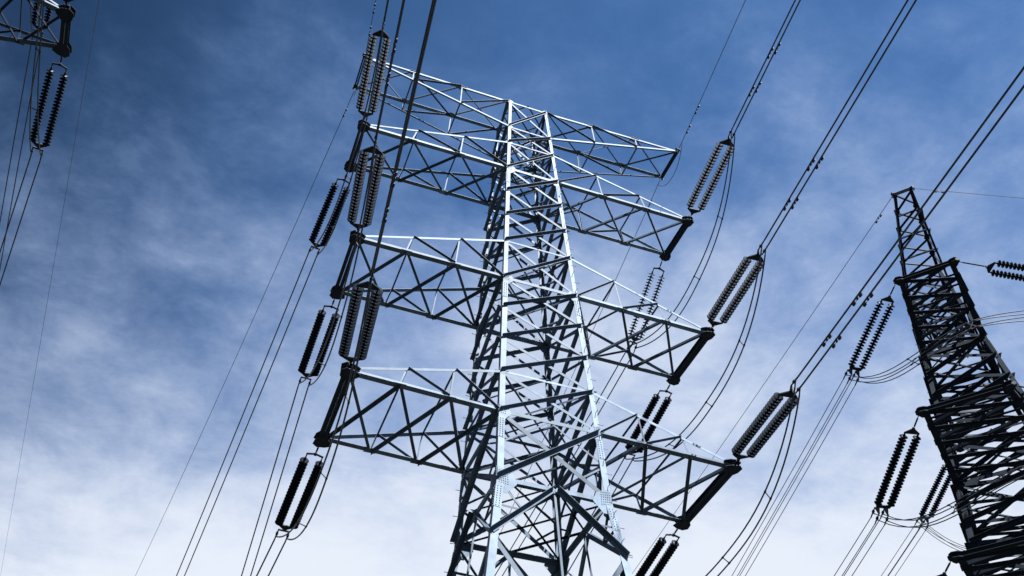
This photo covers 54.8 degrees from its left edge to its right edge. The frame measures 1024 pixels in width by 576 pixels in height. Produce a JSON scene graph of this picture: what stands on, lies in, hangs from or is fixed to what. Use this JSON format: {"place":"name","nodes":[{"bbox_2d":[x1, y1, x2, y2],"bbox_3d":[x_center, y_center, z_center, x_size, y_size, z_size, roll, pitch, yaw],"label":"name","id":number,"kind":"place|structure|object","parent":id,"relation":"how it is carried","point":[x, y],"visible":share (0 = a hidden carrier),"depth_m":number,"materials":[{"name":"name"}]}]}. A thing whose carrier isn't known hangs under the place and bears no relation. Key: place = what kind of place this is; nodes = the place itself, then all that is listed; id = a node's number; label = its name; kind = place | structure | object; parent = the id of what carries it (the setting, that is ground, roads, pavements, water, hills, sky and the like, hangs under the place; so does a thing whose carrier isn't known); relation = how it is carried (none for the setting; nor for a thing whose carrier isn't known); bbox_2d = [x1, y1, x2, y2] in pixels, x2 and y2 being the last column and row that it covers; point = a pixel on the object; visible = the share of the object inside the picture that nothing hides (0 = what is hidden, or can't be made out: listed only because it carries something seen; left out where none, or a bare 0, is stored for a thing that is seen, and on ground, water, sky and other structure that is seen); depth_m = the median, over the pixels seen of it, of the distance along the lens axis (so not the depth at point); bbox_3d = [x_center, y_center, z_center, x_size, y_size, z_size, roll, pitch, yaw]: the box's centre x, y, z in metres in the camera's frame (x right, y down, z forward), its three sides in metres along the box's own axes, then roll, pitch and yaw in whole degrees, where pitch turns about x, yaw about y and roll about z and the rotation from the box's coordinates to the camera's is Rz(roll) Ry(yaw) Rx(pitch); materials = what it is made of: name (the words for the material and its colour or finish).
{"place":"outdoors","nodes":[
{"label":"outdoors","id":0,"kind":"place"},
{"bbox_2d":[0,0,1023,575],"label":"sky","id":1,"kind":"structure","parent":0,"point":[206,129],"materials":[{"name":"blue"}]},
{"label":"insulator set","id":2,"kind":"object","parent":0,"visible":0},
{"bbox_2d":[29,0,44,155],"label":"jumper loop","id":3,"kind":"object","parent":2,"relation":"hanging from","point":[42,10],"visible":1,"depth_m":46.47,"materials":[{"name":"metal"}]},
{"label":"insulator set","id":4,"kind":"object","parent":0,"visible":0},
{"bbox_2d":[30,0,40,32],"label":"jumper loop","id":5,"kind":"object","parent":4,"relation":"hanging from","point":[31,16],"visible":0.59,"depth_m":55.28,"materials":[{"name":"metal"}]},
{"label":"ground","id":6,"kind":"structure","parent":0,"visible":0},
{"bbox_2d":[0,0,75,57],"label":"transmission tower","id":7,"kind":"structure","parent":6,"relation":"on","point":[62,47],"depth_m":47.47,"materials":[{"name":"metal"}]},
{"bbox_2d":[30,0,54,41],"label":"insulator set","id":8,"kind":"object","parent":7,"relation":"attached to","point":[35,16],"visible":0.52,"depth_m":56.24,"materials":[{"name":"ceramic"}]},
{"bbox_2d":[0,39,39,267],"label":"conductor bundle","id":9,"kind":"object","parent":8,"relation":"attached to","point":[21,144],"visible":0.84,"depth_m":61.01,"materials":[{"name":"metal"}]},
{"bbox_2d":[30,57,68,160],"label":"insulator set","id":10,"kind":"object","parent":7,"relation":"attached to","point":[53,114],"visible":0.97,"depth_m":49.44,"materials":[{"name":"ceramic"}]},
{"bbox_2d":[0,157,40,284],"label":"conductor bundle","id":11,"kind":"object","parent":10,"relation":"attached to","point":[21,216],"visible":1,"depth_m":51.60,"materials":[{"name":"metal"}]},
{"bbox_2d":[0,1,98,575],"bbox_3d":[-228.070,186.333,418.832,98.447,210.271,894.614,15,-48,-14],"label":"earth wire","id":12,"kind":"object","parent":7,"relation":"attached to","point":[56,247],"visible":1,"depth_m":102.55,"materials":[{"name":"metal"}]},
{"bbox_2d":[312,53,741,575],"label":"transmission tower","id":13,"kind":"structure","parent":6,"relation":"on","point":[501,479],"depth_m":44.39,"materials":[{"name":"metal"}]},
{"bbox_2d":[135,90,354,575],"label":"earth wire","id":14,"kind":"object","parent":13,"relation":"attached to","point":[259,304],"visible":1,"depth_m":67.71,"materials":[{"name":"metal"}]},
{"bbox_2d":[274,447,323,541],"bbox_3d":[-9.072,8.793,42.037,1.050,0.449,5.680,17,-63,-17],"label":"insulator set","id":15,"kind":"object","parent":13,"relation":"attached to","point":[292,490],"visible":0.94,"depth_m":41.92,"materials":[{"name":"ceramic"}]},
{"bbox_2d":[256,540,285,575],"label":"conductor bundle","id":16,"kind":"object","parent":15,"relation":"attached to","point":[266,557],"visible":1,"depth_m":43.70,"materials":[{"name":"metal"}]},
{"bbox_2d":[298,299,339,388],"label":"insulator set","id":17,"kind":"object","parent":13,"relation":"attached to","point":[313,336],"visible":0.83,"depth_m":47.42,"materials":[{"name":"ceramic"}]},
{"bbox_2d":[241,386,307,575],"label":"conductor bundle","id":18,"kind":"object","parent":17,"relation":"attached to","point":[278,482],"visible":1,"depth_m":51.45,"materials":[{"name":"metal"}]},
{"bbox_2d":[307,175,349,257],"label":"insulator set","id":19,"kind":"object","parent":13,"relation":"attached to","point":[321,217],"visible":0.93,"depth_m":53.33,"materials":[{"name":"ceramic"}]},
{"bbox_2d":[176,255,315,575],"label":"conductor bundle","id":20,"kind":"object","parent":19,"relation":"attached to","point":[245,409],"visible":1,"depth_m":59.11,"materials":[{"name":"metal"}]},
{"bbox_2d":[338,264,382,364],"bbox_3d":[-5.381,1.171,35.084,1.070,0.764,5.940,10,-40,-10],"label":"insulator set","id":21,"kind":"object","parent":13,"relation":"attached to","point":[353,312],"visible":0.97,"depth_m":34.97,"materials":[{"name":"ceramic"}]},
{"bbox_2d":[276,279,370,539],"bbox_3d":[-7.146,5.966,37.445,0.767,2.979,15.771,15,-48,-14],"label":"jumper loop","id":22,"kind":"object","parent":21,"relation":"hanging from","point":[360,335],"visible":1,"depth_m":34.70,"materials":[{"name":"metal"}]},
{"bbox_2d":[372,0,436,272],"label":"conductor bundle","id":23,"kind":"object","parent":21,"relation":"attached to","point":[413,91],"visible":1,"depth_m":28.72,"materials":[{"name":"metal"}]},
{"bbox_2d":[347,130,385,231],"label":"insulator set","id":24,"kind":"object","parent":13,"relation":"attached to","point":[359,181],"visible":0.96,"depth_m":41.06,"materials":[{"name":"ceramic"}]},
{"bbox_2d":[299,146,375,385],"bbox_3d":[-7.590,0.188,43.222,0.765,2.892,14.904,14,-48,-14],"label":"jumper loop","id":25,"kind":"object","parent":24,"relation":"hanging from","point":[366,193],"visible":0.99,"depth_m":40.88,"materials":[{"name":"metal"}]},
{"bbox_2d":[376,0,404,134],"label":"conductor bundle","id":26,"kind":"object","parent":24,"relation":"attached to","point":[391,61],"visible":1,"depth_m":36.59,"materials":[{"name":"metal"}]},
{"bbox_2d":[366,0,375,50],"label":"earth wire","id":27,"kind":"object","parent":13,"relation":"attached to","point":[371,22],"visible":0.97,"depth_m":53.55,"materials":[{"name":"metal"}]},
{"bbox_2d":[356,15,390,119],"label":"insulator set","id":28,"kind":"object","parent":13,"relation":"attached to","point":[367,71],"visible":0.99,"depth_m":47.98,"materials":[{"name":"ceramic"}]},
{"bbox_2d":[309,25,383,254],"bbox_3d":[-8.232,-6.543,49.747,0.762,3.342,14.088,15,-48,-15],"label":"jumper loop","id":29,"kind":"object","parent":28,"relation":"hanging from","point":[376,64],"visible":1,"depth_m":47.71,"materials":[{"name":"metal"}]},
{"bbox_2d":[384,0,388,16],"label":"conductor bundle","id":30,"kind":"object","parent":28,"relation":"attached to","point":[387,3],"visible":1,"depth_m":45.67,"materials":[{"name":"metal"}]},
{"bbox_2d":[499,181,659,535],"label":"earth wire","id":31,"kind":"object","parent":13,"relation":"attached to","point":[595,324],"visible":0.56,"depth_m":63.37,"materials":[{"name":"metal"}]},
{"bbox_2d":[627,260,664,352],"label":"insulator set","id":32,"kind":"object","parent":13,"relation":"attached to","point":[641,302],"visible":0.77,"depth_m":56.86,"materials":[{"name":"ceramic"}]},
{"bbox_2d":[494,352,628,575],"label":"conductor bundle","id":33,"kind":"object","parent":32,"relation":"attached to","point":[572,457],"visible":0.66,"depth_m":59.65,"materials":[{"name":"metal"}]},
{"bbox_2d":[622,384,672,463],"bbox_3d":[7.133,7.147,51.733,1.050,0.449,5.680,15,-59,-14],"label":"insulator set","id":34,"kind":"object","parent":13,"relation":"attached to","point":[650,407],"visible":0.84,"depth_m":51.49,"materials":[{"name":"ceramic"}]},
{"bbox_2d":[566,462,630,575],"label":"conductor bundle","id":35,"kind":"object","parent":34,"relation":"attached to","point":[596,508],"visible":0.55,"depth_m":54.04,"materials":[{"name":"metal"}]},
{"bbox_2d":[635,529,679,575],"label":"insulator set","id":36,"kind":"object","parent":13,"relation":"attached to","point":[646,565],"visible":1,"depth_m":45.51,"materials":[{"name":"ceramic"}]},
{"bbox_2d":[687,126,736,216],"bbox_3d":[10.694,-6.089,52.556,1.070,0.764,5.940,12,-52,-12],"label":"insulator set","id":37,"kind":"object","parent":13,"relation":"attached to","point":[702,180],"visible":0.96,"depth_m":52.72,"materials":[{"name":"ceramic"}]},
{"bbox_2d":[633,135,734,347],"bbox_3d":[9.537,-1.920,53.754,1.027,4.738,13.167,15,-48,-14],"label":"jumper loop","id":38,"kind":"object","parent":37,"relation":"hanging from","point":[706,248],"visible":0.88,"depth_m":51.80,"materials":[{"name":"metal"}]},
{"bbox_2d":[733,0,800,127],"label":"conductor bundle","id":39,"kind":"object","parent":37,"relation":"attached to","point":[767,57],"visible":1,"depth_m":48.34,"materials":[{"name":"metal"}]},
{"bbox_2d":[679,0,745,147],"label":"earth wire","id":40,"kind":"object","parent":13,"relation":"attached to","point":[698,106],"visible":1,"depth_m":57.10,"materials":[{"name":"metal"}]},
{"bbox_2d":[657,146,681,185],"bbox_3d":[9.706,-7.164,60.326,0.035,1.326,3.406,15,-48,-14],"label":"jumper loop","id":41,"kind":"object","parent":40,"relation":"hanging from","point":[676,168],"visible":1,"depth_m":59.60,"materials":[{"name":"metal"}]},
{"bbox_2d":[707,240,768,328],"bbox_3d":[10.416,0.012,45.442,1.070,0.764,5.940,11,-46,-11],"label":"insulator set","id":42,"kind":"object","parent":13,"relation":"attached to","point":[729,289],"visible":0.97,"depth_m":45.56,"materials":[{"name":"ceramic"}]},
{"bbox_2d":[626,250,765,461],"bbox_3d":[9.057,4.448,47.675,0.997,3.114,14.960,14,-48,-14],"label":"jumper loop","id":43,"kind":"object","parent":42,"relation":"hanging from","point":[726,367],"visible":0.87,"depth_m":45.32,"materials":[{"name":"metal"}]},
{"bbox_2d":[764,0,916,244],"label":"conductor bundle","id":44,"kind":"object","parent":42,"relation":"attached to","point":[840,125],"visible":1,"depth_m":39.17,"materials":[{"name":"metal"}]},
{"bbox_2d":[732,376,802,460],"bbox_3d":[10.107,5.392,39.001,1.070,0.764,5.940,10,-43,-10],"label":"insulator set","id":45,"kind":"object","parent":13,"relation":"attached to","point":[759,421],"visible":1,"depth_m":39.05,"materials":[{"name":"ceramic"}]},
{"bbox_2d":[705,387,799,575],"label":"jumper loop","id":46,"kind":"object","parent":45,"relation":"hanging from","point":[730,561],"visible":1,"depth_m":38.29,"materials":[{"name":"metal"}]},
{"bbox_2d":[798,66,1023,384],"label":"conductor bundle","id":47,"kind":"object","parent":45,"relation":"attached to","point":[853,303],"visible":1,"depth_m":31.68,"materials":[{"name":"metal"}]},
{"bbox_2d":[891,185,1023,575],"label":"transmission tower","id":48,"kind":"structure","parent":6,"relation":"on","point":[976,556],"depth_m":52.00,"materials":[{"name":"metal"}]},
{"bbox_2d":[632,196,892,573],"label":"earth wire","id":49,"kind":"object","parent":48,"relation":"attached to","point":[879,216],"visible":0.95,"depth_m":62.99,"materials":[{"name":"metal"}]},
{"bbox_2d":[843,285,894,385],"bbox_3d":[19.558,2.580,53.555,1.050,0.804,6.190,11,-66,-11],"label":"insulator set","id":50,"kind":"object","parent":48,"relation":"attached to","point":[864,339],"visible":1,"depth_m":53.68,"materials":[{"name":"ceramic"}]},
{"bbox_2d":[732,380,854,575],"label":"conductor bundle","id":51,"kind":"object","parent":50,"relation":"attached to","point":[794,476],"visible":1,"depth_m":58.24,"materials":[{"name":"metal"}]},
{"bbox_2d":[848,310,1023,383],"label":"jumper loop","id":52,"kind":"object","parent":50,"relation":"hanging from","point":[964,332],"visible":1,"depth_m":49.87,"materials":[{"name":"metal"}]},
{"bbox_2d":[870,416,920,524],"bbox_3d":[18.388,8.721,46.960,1.050,0.804,6.190,6,-65,-7],"label":"insulator set","id":53,"kind":"object","parent":48,"relation":"attached to","point":[892,466],"visible":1,"depth_m":47.03,"materials":[{"name":"ceramic"}]},
{"bbox_2d":[834,518,884,575],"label":"conductor bundle","id":54,"kind":"object","parent":53,"relation":"attached to","point":[859,548],"visible":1,"depth_m":49.24,"materials":[{"name":"metal"}]},
{"bbox_2d":[875,466,1023,527],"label":"jumper loop","id":55,"kind":"object","parent":53,"relation":"hanging from","point":[1009,472],"visible":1,"depth_m":43.98,"materials":[{"name":"metal"}]},
{"bbox_2d":[915,452,956,530],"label":"insulator set","id":56,"kind":"object","parent":48,"relation":"attached to","point":[933,490],"visible":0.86,"depth_m":64.16,"materials":[{"name":"ceramic"}]},
{"bbox_2d":[881,525,924,575],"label":"conductor bundle","id":57,"kind":"object","parent":56,"relation":"attached to","point":[902,553],"visible":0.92,"depth_m":66.48,"materials":[{"name":"metal"}]},
{"bbox_2d":[919,522,1020,556],"bbox_3d":[33.373,14.808,63.617,12.940,3.413,3.815,-22,-49,19],"label":"jumper loop","id":58,"kind":"object","parent":56,"relation":"hanging from","point":[949,539],"visible":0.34,"depth_m":64.37,"materials":[{"name":"metal"}]},
{"bbox_2d":[937,561,950,575],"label":"insulator set","id":59,"kind":"object","parent":48,"relation":"attached to","point":[946,569],"visible":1,"depth_m":41.67,"materials":[{"name":"metal"}]},
{"bbox_2d":[913,188,1018,197],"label":"earth wire","id":60,"kind":"object","parent":48,"relation":"attached to","point":[962,192],"visible":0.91,"depth_m":56.52,"materials":[{"name":"metal"}]},
{"bbox_2d":[961,260,1023,281],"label":"insulator set","id":61,"kind":"object","parent":48,"relation":"attached to","point":[1005,274],"visible":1,"depth_m":51.27,"materials":[{"name":"ceramic"}]}
]}

